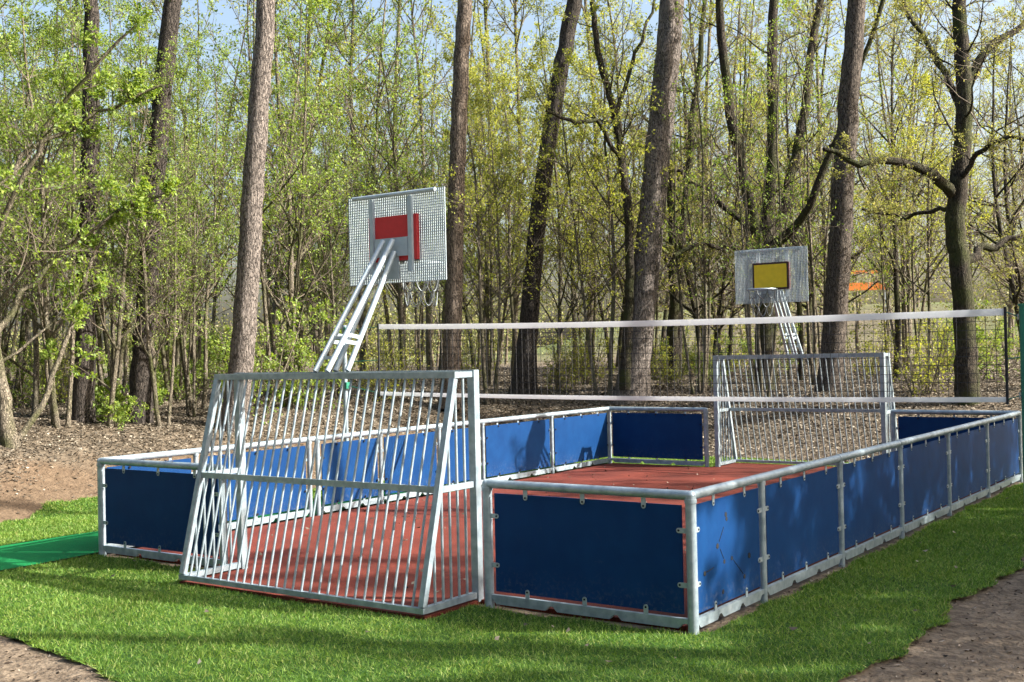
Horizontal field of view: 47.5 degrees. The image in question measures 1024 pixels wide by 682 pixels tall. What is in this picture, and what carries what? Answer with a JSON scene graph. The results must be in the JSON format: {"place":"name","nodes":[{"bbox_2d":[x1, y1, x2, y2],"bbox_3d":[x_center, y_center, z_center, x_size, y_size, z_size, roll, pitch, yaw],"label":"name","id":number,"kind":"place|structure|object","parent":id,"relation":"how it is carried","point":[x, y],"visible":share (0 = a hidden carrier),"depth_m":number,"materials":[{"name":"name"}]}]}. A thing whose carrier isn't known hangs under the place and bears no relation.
{"place":"outdoors","nodes":[
{"label":"outdoors","id":0,"kind":"place"},
{"bbox_2d":[0,491,422,569],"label":"turf path","id":1,"kind":"structure","parent":0,"point":[34,552],"depth_m":12.94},
{"bbox_2d":[0,300,1022,571],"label":"ground","id":2,"kind":"structure","parent":0,"point":[60,474],"depth_m":22.64,"materials":[{"name":"brown soil"}]},
{"bbox_2d":[2,332,63,409],"bbox_3d":[-10.359,0.601,24.289,1.781,2.088,1.706,-2,-1,24],"label":"shrub","id":3,"kind":"object","parent":2,"relation":"on","point":[28,384],"visible":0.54,"depth_m":24.31,"materials":[{"name":"green plant"}]},
{"bbox_2d":[0,25,101,408],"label":"young hornbeam","id":4,"kind":"object","parent":2,"relation":"on","point":[4,315],"visible":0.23,"depth_m":24.70,"materials":[{"name":"green plant"}]},
{"bbox_2d":[0,0,114,405],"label":"young hornbeam","id":5,"kind":"object","parent":2,"relation":"on","point":[20,357],"visible":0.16,"depth_m":27.20,"materials":[{"name":"green plant"}]},
{"bbox_2d":[0,0,164,427],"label":"young hornbeam","id":6,"kind":"object","parent":2,"relation":"on","point":[43,310],"visible":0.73,"depth_m":20.07,"materials":[{"name":"green plant"}]},
{"bbox_2d":[48,0,129,422],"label":"pine tree","id":7,"kind":"object","parent":2,"relation":"on","point":[83,397],"visible":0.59,"depth_m":20.84,"materials":[{"name":"brown plant"}]},
{"bbox_2d":[0,0,182,417],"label":"young hornbeam","id":8,"kind":"object","parent":2,"relation":"on","point":[35,376],"visible":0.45,"depth_m":22.57,"materials":[{"name":"green plant"}]},
{"bbox_2d":[0,0,183,448],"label":"hornbeam tree","id":9,"kind":"object","parent":2,"relation":"on","point":[10,437],"visible":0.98,"depth_m":18.90,"materials":[{"name":"green plant"}]},
{"bbox_2d":[1,1,187,404],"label":"young hornbeam","id":10,"kind":"object","parent":2,"relation":"on","point":[123,342],"visible":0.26,"depth_m":24.37,"materials":[{"name":"green plant"}]},
{"bbox_2d":[0,0,197,395],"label":"young hornbeam","id":11,"kind":"object","parent":2,"relation":"on","point":[97,322],"visible":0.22,"depth_m":26.41,"materials":[{"name":"green plant"}]},
{"bbox_2d":[23,33,238,427],"bbox_3d":[-7.265,-1.934,20.823,3.993,7.347,3.326,-2,-1,33],"label":"young hornbeam","id":12,"kind":"object","parent":2,"relation":"on","point":[112,389],"visible":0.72,"depth_m":20.85,"materials":[{"name":"green plant"}]},
{"bbox_2d":[107,0,192,423],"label":"pine tree","id":13,"kind":"object","parent":2,"relation":"on","point":[140,386],"visible":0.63,"depth_m":21.48,"materials":[{"name":"brown plant"}]},
{"bbox_2d":[92,39,238,426],"bbox_3d":[-6.695,-1.835,21.326,2.901,7.190,3.716,-2,-1,29],"label":"young hornbeam","id":14,"kind":"object","parent":2,"relation":"on","point":[148,342],"visible":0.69,"depth_m":21.25,"materials":[{"name":"green plant"}]},
{"bbox_2d":[99,0,242,397],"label":"young hornbeam","id":15,"kind":"object","parent":2,"relation":"on","point":[177,353],"visible":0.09,"depth_m":27.30,"materials":[{"name":"green plant"}]},
{"bbox_2d":[78,0,279,409],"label":"young hornbeam","id":16,"kind":"object","parent":2,"relation":"on","point":[217,238],"visible":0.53,"depth_m":23.35,"materials":[{"name":"green plant"}]},
{"bbox_2d":[100,21,267,400],"bbox_3d":[-7.764,-2.702,25.518,3.425,8.488,4.386,-2,-1,38],"label":"young hornbeam","id":17,"kind":"object","parent":2,"relation":"on","point":[165,365],"visible":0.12,"depth_m":25.62,"materials":[{"name":"green plant"}]},
{"bbox_2d":[139,73,234,416],"bbox_3d":[-6.333,-1.792,22.560,2.542,6.909,1.864,-3,-2,72],"label":"young hazel","id":18,"kind":"object","parent":2,"relation":"on","point":[195,256],"visible":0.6,"depth_m":22.62,"materials":[{"name":"green plant"}]},
{"bbox_2d":[77,0,316,381],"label":"young birch","id":19,"kind":"object","parent":2,"relation":"on","point":[154,4],"visible":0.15,"depth_m":44.48,"materials":[{"name":"green plant"}]},
{"bbox_2d":[218,0,274,432],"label":"pine tree","id":20,"kind":"object","parent":2,"relation":"on","point":[242,345],"visible":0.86,"depth_m":21.65,"materials":[{"name":"brown plant"}]},
{"bbox_2d":[192,295,316,424],"bbox_3d":[-5.050,0.450,23.138,2.328,2.728,2.230,-1,-1,-2],"label":"shrub","id":21,"kind":"object","parent":2,"relation":"on","point":[267,363],"visible":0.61,"depth_m":22.94,"materials":[{"name":"green plant"}]},
{"bbox_2d":[181,66,344,399],"bbox_3d":[-5.634,-2.465,28.027,3.742,8.266,4.492,-1,-1,-43],"label":"young hornbeam","id":22,"kind":"object","parent":2,"relation":"on","point":[272,333],"visible":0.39,"depth_m":27.98,"materials":[{"name":"green plant"}]},
{"bbox_2d":[141,0,394,407],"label":"young hornbeam","id":23,"kind":"object","parent":2,"relation":"on","point":[291,268],"visible":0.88,"depth_m":25.12,"materials":[{"name":"green plant"}]},
{"bbox_2d":[227,86,342,391],"bbox_3d":[-5.865,-2.478,30.433,3.019,8.205,2.214,-1,-1,10],"label":"young hazel","id":24,"kind":"object","parent":2,"relation":"on","point":[299,293],"visible":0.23,"depth_m":30.27,"materials":[{"name":"green plant"}]},
{"bbox_2d":[189,0,384,360],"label":"young hornbeam","id":25,"kind":"object","parent":2,"relation":"on","point":[247,41],"visible":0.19,"depth_m":44.00,"materials":[{"name":"green plant"}]},
{"bbox_2d":[224,0,358,364],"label":"young birch","id":26,"kind":"object","parent":2,"relation":"on","point":[315,326],"visible":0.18,"depth_m":41.14,"materials":[{"name":"green plant"}]},
{"bbox_2d":[219,0,393,383],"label":"young birch","id":27,"kind":"object","parent":2,"relation":"on","point":[274,319],"visible":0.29,"depth_m":37.55,"materials":[{"name":"green plant"}]},
{"bbox_2d":[270,298,351,411],"bbox_3d":[-4.361,0.408,25.158,2.318,2.716,2.220,-1,-1,-37],"label":"shrub","id":28,"kind":"object","parent":2,"relation":"on","point":[298,352],"visible":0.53,"depth_m":24.77,"materials":[{"name":"green plant"}]},
{"bbox_2d":[273,108,353,392],"bbox_3d":[-4.999,-2.275,30.318,2.860,7.773,2.097,-2,-1,45],"label":"young hazel","id":29,"kind":"object","parent":2,"relation":"on","point":[320,334],"visible":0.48,"depth_m":30.41,"materials":[{"name":"green plant"}]},
{"bbox_2d":[219,6,416,366],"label":"young hornbeam","id":30,"kind":"object","parent":2,"relation":"on","point":[285,89],"visible":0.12,"depth_m":43.91,"materials":[{"name":"green plant"}]},
{"bbox_2d":[271,47,376,384],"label":"young hornbeam","id":31,"kind":"object","parent":2,"relation":"on","point":[308,151],"visible":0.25,"depth_m":34.98,"materials":[{"name":"green plant"}]},
{"bbox_2d":[294,82,377,396],"bbox_3d":[-4.211,-2.222,27.462,2.788,7.575,2.044,-2,-1,58],"label":"young hazel","id":32,"kind":"object","parent":2,"relation":"on","point":[331,289],"visible":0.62,"depth_m":27.25,"materials":[{"name":"green plant"}]},
{"bbox_2d":[294,35,398,339],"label":"young birch","id":33,"kind":"object","parent":2,"relation":"on","point":[364,142],"visible":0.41,"depth_m":38.32,"materials":[{"name":"green plant"}]},
{"bbox_2d":[246,0,466,382],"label":"young hornbeam","id":34,"kind":"object","parent":2,"relation":"on","point":[353,136],"visible":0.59,"depth_m":37.67,"materials":[{"name":"green plant"}]},
{"bbox_2d":[321,2,448,369],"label":"young hornbeam","id":35,"kind":"object","parent":2,"relation":"on","point":[387,313],"visible":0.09,"depth_m":46.77,"materials":[{"name":"green plant"}]},
{"bbox_2d":[352,334,419,401],"bbox_3d":[-2.977,0.701,26.717,1.618,1.810,1.555,-2,-1,29],"label":"shrub","id":36,"kind":"object","parent":2,"relation":"on","point":[367,357],"visible":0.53,"depth_m":26.61,"materials":[{"name":"green plant"}]},
{"bbox_2d":[319,0,453,367],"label":"young birch","id":37,"kind":"object","parent":2,"relation":"on","point":[394,288],"visible":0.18,"depth_m":44.20,"materials":[{"name":"green plant"}]},
{"bbox_2d":[344,0,467,396],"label":"young hornbeam","id":38,"kind":"object","parent":2,"relation":"on","point":[402,343],"visible":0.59,"depth_m":27.59,"materials":[{"name":"green plant"}]},
{"bbox_2d":[373,6,468,370],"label":"young hazel","id":39,"kind":"object","parent":2,"relation":"on","point":[421,318],"visible":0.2,"depth_m":42.58,"materials":[{"name":"green plant"}]},
{"bbox_2d":[314,0,556,378],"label":"young birch","id":40,"kind":"object","parent":2,"relation":"on","point":[428,317],"visible":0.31,"depth_m":40.18,"materials":[{"name":"green plant"}]},
{"bbox_2d":[437,0,471,408],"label":"pine tree","id":41,"kind":"object","parent":2,"relation":"on","point":[454,257],"visible":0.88,"depth_m":26.84,"materials":[{"name":"beige plant"}]},
{"bbox_2d":[397,1,568,369],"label":"young oak","id":42,"kind":"object","parent":2,"relation":"on","point":[467,318],"visible":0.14,"depth_m":52.28,"materials":[{"name":"green plant"}]},
{"bbox_2d":[441,12,525,376],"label":"young birch","id":43,"kind":"object","parent":2,"relation":"on","point":[478,63],"visible":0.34,"depth_m":38.61,"materials":[{"name":"green plant"}]},
{"bbox_2d":[414,23,560,404],"bbox_3d":[-0.768,-2.954,28.317,3.474,9.458,4.268,-1,-1,-19],"label":"young birch","id":44,"kind":"object","parent":2,"relation":"on","point":[497,187],"visible":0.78,"depth_m":28.03,"materials":[{"name":"green plant"}]},
{"bbox_2d":[436,51,558,384],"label":"young birch","id":45,"kind":"object","parent":2,"relation":"on","point":[488,315],"visible":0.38,"depth_m":34.13,"materials":[{"name":"green plant"}]},
{"bbox_2d":[0,354,1022,663],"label":"fallen leaves","id":46,"kind":"object","parent":2,"relation":"on","point":[796,390],"visible":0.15,"depth_m":24.31,"materials":[{"name":"brown plant"}]},
{"bbox_2d":[6,207,1023,372],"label":"woods","id":47,"kind":"object","parent":2,"relation":"on","point":[858,301],"visible":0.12,"depth_m":68.41,"materials":[{"name":"green plant"}]},
{"bbox_2d":[442,28,593,359],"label":"young birch","id":48,"kind":"object","parent":2,"relation":"on","point":[510,213],"visible":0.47,"depth_m":32.34,"materials":[{"name":"green plant"}]},
{"bbox_2d":[426,0,612,365],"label":"young birch","id":49,"kind":"object","parent":2,"relation":"on","point":[485,28],"visible":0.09,"depth_m":45.89,"materials":[{"name":"green plant"}]},
{"bbox_2d":[508,0,582,394],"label":"pine tree","id":50,"kind":"object","parent":2,"relation":"on","point":[526,344],"visible":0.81,"depth_m":28.89,"materials":[{"name":"brown plant"}]},
{"bbox_2d":[465,0,632,375],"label":"young birch","id":51,"kind":"object","parent":2,"relation":"on","point":[518,301],"visible":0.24,"depth_m":39.93,"materials":[{"name":"green plant"}]},
{"bbox_2d":[501,0,616,387],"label":"young birch","id":52,"kind":"object","parent":2,"relation":"on","point":[546,85],"visible":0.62,"depth_m":29.40,"materials":[{"name":"green plant"}]},
{"bbox_2d":[540,335,593,391],"bbox_3d":[1.255,0.639,29.019,1.438,1.608,1.382,-2,-1,24],"label":"shrub","id":53,"kind":"object","parent":2,"relation":"on","point":[558,380],"visible":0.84,"depth_m":28.95,"materials":[{"name":"green plant"}]},
{"bbox_2d":[496,22,643,378],"bbox_3d":[1.841,-4.049,35.986,5.085,10.998,4.431,-1,-1,-17],"label":"young birch","id":54,"kind":"object","parent":2,"relation":"on","point":[601,170],"visible":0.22,"depth_m":35.37,"materials":[{"name":"green plant"}]},
{"bbox_2d":[503,62,636,382],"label":"young birch","id":55,"kind":"object","parent":2,"relation":"on","point":[590,130],"visible":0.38,"depth_m":32.84,"materials":[{"name":"green plant"}]},
{"bbox_2d":[491,0,690,400],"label":"young birch","id":56,"kind":"object","parent":2,"relation":"on","point":[612,268],"visible":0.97,"depth_m":27.55,"materials":[{"name":"green plant"}]},
{"bbox_2d":[540,0,659,389],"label":"oak tree","id":57,"kind":"object","parent":2,"relation":"on","point":[628,288],"visible":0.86,"depth_m":27.42,"materials":[{"name":"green plant"}]},
{"bbox_2d":[529,0,683,369],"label":"young birch","id":58,"kind":"object","parent":2,"relation":"on","point":[584,7],"visible":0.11,"depth_m":46.68,"materials":[{"name":"green plant"}]},
{"bbox_2d":[549,0,696,327],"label":"young birch","id":59,"kind":"object","parent":2,"relation":"on","point":[612,30],"visible":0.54,"depth_m":29.99,"materials":[{"name":"green plant"}]},
{"bbox_2d":[545,6,717,366],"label":"young oak","id":60,"kind":"object","parent":2,"relation":"on","point":[619,348],"visible":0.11,"depth_m":48.52,"materials":[{"name":"green plant"}]},
{"bbox_2d":[610,0,683,404],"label":"pine tree","id":61,"kind":"object","parent":2,"relation":"on","point":[666,70],"visible":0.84,"depth_m":27.48,"materials":[{"name":"brown plant"}]},
{"bbox_2d":[577,9,766,379],"bbox_3d":[4.814,-3.905,31.509,5.695,10.563,4.692,-2,-1,30],"label":"young oak","id":62,"kind":"object","parent":2,"relation":"on","point":[721,299],"visible":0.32,"depth_m":31.40,"materials":[{"name":"green plant"}]},
{"bbox_2d":[571,0,795,374],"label":"young oak","id":63,"kind":"object","parent":2,"relation":"on","point":[685,120],"visible":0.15,"depth_m":38.90,"materials":[{"name":"green plant"}]},
{"bbox_2d":[611,0,764,379],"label":"oak tree","id":64,"kind":"object","parent":2,"relation":"on","point":[675,312],"visible":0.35,"depth_m":33.28,"materials":[{"name":"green plant"}]},
{"bbox_2d":[622,0,760,393],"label":"young hazel","id":65,"kind":"object","parent":2,"relation":"on","point":[701,388],"visible":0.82,"depth_m":27.67,"materials":[{"name":"green plant"}]},
{"bbox_2d":[660,0,776,342],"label":"young birch","id":66,"kind":"object","parent":2,"relation":"on","point":[708,51],"visible":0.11,"depth_m":50.54,"materials":[{"name":"green plant"}]},
{"bbox_2d":[592,0,855,368],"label":"young birch","id":67,"kind":"object","parent":2,"relation":"on","point":[728,144],"visible":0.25,"depth_m":40.98,"materials":[{"name":"green plant"}]},
{"bbox_2d":[658,34,829,375],"bbox_3d":[6.923,-4.213,36.454,5.980,11.092,4.927,-1,-1,16],"label":"young oak","id":68,"kind":"object","parent":2,"relation":"on","point":[730,331],"visible":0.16,"depth_m":36.32,"materials":[{"name":"green plant"}]},
{"bbox_2d":[681,0,847,396],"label":"young hazel","id":69,"kind":"object","parent":2,"relation":"on","point":[780,223],"visible":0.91,"depth_m":25.41,"materials":[{"name":"green plant"}]},
{"bbox_2d":[642,0,900,389],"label":"oak tree","id":70,"kind":"object","parent":2,"relation":"on","point":[767,332],"visible":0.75,"depth_m":27.76,"materials":[{"name":"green plant"}]},
{"bbox_2d":[716,33,829,378],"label":"young birch","id":71,"kind":"object","parent":2,"relation":"on","point":[763,105],"visible":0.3,"depth_m":34.04,"materials":[{"name":"green plant"}]},
{"bbox_2d":[739,8,855,379],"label":"young oak","id":72,"kind":"object","parent":2,"relation":"on","point":[801,330],"visible":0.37,"depth_m":31.41,"materials":[{"name":"green plant"}]},
{"bbox_2d":[715,0,892,295],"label":"young birch","id":73,"kind":"object","parent":2,"relation":"on","point":[818,158],"visible":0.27,"depth_m":37.66,"materials":[{"name":"green plant"}]},
{"bbox_2d":[695,0,940,365],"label":"young oak","id":74,"kind":"object","parent":2,"relation":"on","point":[818,277],"visible":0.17,"depth_m":45.18,"materials":[{"name":"green plant"}]},
{"bbox_2d":[761,0,879,384],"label":"young hazel","id":75,"kind":"object","parent":2,"relation":"on","point":[810,259],"visible":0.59,"depth_m":28.35,"materials":[{"name":"green plant"}]},
{"bbox_2d":[815,0,904,390],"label":"pine tree","id":76,"kind":"object","parent":2,"relation":"on","point":[836,292],"visible":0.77,"depth_m":25.30,"materials":[{"name":"brown plant"}]},
{"bbox_2d":[851,71,932,371],"bbox_3d":[10.587,-3.263,33.448,2.412,8.939,3.289,-2,-1,46],"label":"young hazel","id":77,"kind":"object","parent":2,"relation":"on","point":[881,269],"visible":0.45,"depth_m":33.37,"materials":[{"name":"green plant"}]},
{"bbox_2d":[818,0,983,377],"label":"young oak","id":78,"kind":"object","parent":2,"relation":"on","point":[896,294],"visible":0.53,"depth_m":30.59,"materials":[{"name":"green plant"}]},
{"bbox_2d":[786,0,1016,364],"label":"young birch","id":79,"kind":"object","parent":2,"relation":"on","point":[875,143],"visible":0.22,"depth_m":45.41,"materials":[{"name":"green plant"}]},
{"bbox_2d":[878,318,953,395],"bbox_3d":[8.617,0.433,24.326,1.555,1.810,1.618,-2,-1,33],"label":"shrub","id":80,"kind":"object","parent":2,"relation":"on","point":[926,377],"visible":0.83,"depth_m":24.22,"materials":[{"name":"green plant"}]},
{"bbox_2d":[830,0,1013,368],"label":"young birch","id":81,"kind":"object","parent":2,"relation":"on","point":[908,304],"visible":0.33,"depth_m":39.94,"materials":[{"name":"green plant"}]},
{"bbox_2d":[822,0,1023,405],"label":"oak tree","id":82,"kind":"object","parent":2,"relation":"on","point":[954,188],"visible":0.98,"depth_m":23.08,"materials":[{"name":"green plant"}]},
{"bbox_2d":[853,25,992,381],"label":"young birch","id":83,"kind":"object","parent":2,"relation":"on","point":[924,81],"visible":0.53,"depth_m":25.74,"materials":[{"name":"green plant"}]},
{"bbox_2d":[896,0,1023,337],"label":"young oak","id":84,"kind":"object","parent":2,"relation":"on","point":[1015,292],"visible":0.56,"depth_m":27.13,"materials":[{"name":"green plant"}]},
{"bbox_2d":[900,56,1022,298],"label":"young birch","id":85,"kind":"object","parent":2,"relation":"on","point":[972,153],"visible":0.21,"depth_m":35.44,"materials":[{"name":"green plant"}]},
{"bbox_2d":[917,5,1023,322],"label":"young oak","id":86,"kind":"object","parent":2,"relation":"on","point":[1021,296],"visible":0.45,"depth_m":30.27,"materials":[{"name":"green plant"}]},
{"bbox_2d":[973,0,1023,356],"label":"young birch","id":87,"kind":"object","parent":2,"relation":"on","point":[1002,81],"visible":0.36,"depth_m":55.08,"materials":[{"name":"green plant"}]},
{"bbox_2d":[0,454,1023,681],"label":"lawn","id":88,"kind":"structure","parent":0,"point":[539,641],"depth_m":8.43,"materials":[{"name":"green plant"}]},
{"bbox_2d":[1017,303,1023,482],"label":"net pole","id":89,"kind":"object","parent":88,"relation":"on","point":[1021,320],"visible":1,"depth_m":12.21,"materials":[{"name":"green metal"}]},
{"bbox_2d":[352,307,1020,403],"bbox_3d":[1.414,0.209,15.040,9.638,1.145,0.032,-2,-1,35],"label":"volleyball net","id":90,"kind":"object","parent":89,"relation":"attached to","point":[882,316],"visible":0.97,"depth_m":14.11,"materials":[{"name":"white fabric"}]},
{"bbox_2d":[0,553,1023,681],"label":"path","id":91,"kind":"structure","parent":0,"point":[919,658],"depth_m":8.10,"materials":[{"name":"soil"}]},
{"bbox_2d":[0,0,1023,364],"label":"sky","id":92,"kind":"structure","parent":0,"point":[228,17],"materials":[{"name":"white"}]},
{"bbox_2d":[51,463,1018,633],"bbox_3d":[1.617,2.208,15.033,8.000,0.008,12.800,-2,-1,35],"label":"soil strip","id":93,"kind":"object","parent":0,"point":[716,624],"visible":0.03,"depth_m":10.54,"materials":[{"name":"brown soil"}]},
{"bbox_2d":[96,458,227,571],"bbox_3d":[-3.633,1.784,12.008,2.040,1.096,0.092,-2,-1,35],"label":"board fence","id":94,"kind":"object","parent":93,"relation":"on","point":[145,509],"visible":0.8,"depth_m":12.07,"materials":[{"name":"metal"}]},
{"bbox_2d":[102,407,611,546],"bbox_3d":[-1.310,1.777,16.976,0.092,1.099,10.795,-2,-1,35],"label":"board fence","id":95,"kind":"object","parent":93,"relation":"on","point":[518,447],"visible":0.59,"depth_m":16.84,"materials":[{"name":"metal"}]},
{"bbox_2d":[481,479,688,627],"bbox_3d":[0.542,1.663,9.051,1.895,1.096,0.092,-2,-1,35],"label":"board fence","id":96,"kind":"object","parent":93,"relation":"on","point":[583,550],"visible":0.98,"depth_m":9.02,"materials":[{"name":"metal"}]},
{"bbox_2d":[609,407,708,466],"bbox_3d":[2.597,1.725,20.768,1.995,1.096,0.092,-2,-1,35],"label":"board fence","id":97,"kind":"object","parent":93,"relation":"on","point":[656,435],"visible":0.98,"depth_m":20.72,"materials":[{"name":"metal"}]},
{"bbox_2d":[684,411,1022,634],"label":"board fence","id":98,"kind":"object","parent":93,"relation":"on","point":[762,535],"visible":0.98,"depth_m":10.72,"materials":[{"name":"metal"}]},
{"bbox_2d":[890,409,1016,478],"bbox_3d":[6.754,1.605,17.824,1.895,1.096,0.092,-2,-1,35],"label":"board fence","id":99,"kind":"object","parent":93,"relation":"on","point":[907,427],"visible":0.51,"depth_m":18.01,"materials":[{"name":"metal"}]},
{"bbox_2d":[116,463,1004,631],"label":"court floor","id":100,"kind":"structure","parent":0,"point":[660,477],"depth_m":12.78,"materials":[{"name":"red rubber"}]},
{"bbox_2d":[178,370,483,614],"bbox_3d":[-1.693,1.245,10.313,2.960,1.935,0.787,-2,-1,35],"label":"goal","id":101,"kind":"object","parent":100,"relation":"on","point":[241,477],"visible":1,"depth_m":9.99,"materials":[{"name":"metal"}]},
{"bbox_2d":[313,187,446,372],"bbox_3d":[-1.258,-0.578,11.125,1.390,1.726,1.238,-1,-1,-14],"label":"basketball hoop","id":102,"kind":"object","parent":101,"relation":"on","point":[393,243],"visible":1,"depth_m":11.13,"materials":[{"name":"metal"}]},
{"bbox_2d":[713,352,897,466],"bbox_3d":[4.929,1.183,19.613,2.960,1.935,0.787,-2,-1,35],"label":"goal","id":103,"kind":"object","parent":100,"relation":"on","point":[883,410],"visible":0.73,"depth_m":19.81,"materials":[{"name":"metal"}]},
{"bbox_2d":[735,246,808,353],"bbox_3d":[4.310,-0.631,18.907,1.390,1.726,1.238,-1,-1,-14],"label":"basketball hoop","id":104,"kind":"object","parent":103,"relation":"on","point":[771,279],"visible":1,"depth_m":18.72,"materials":[{"name":"metal"}]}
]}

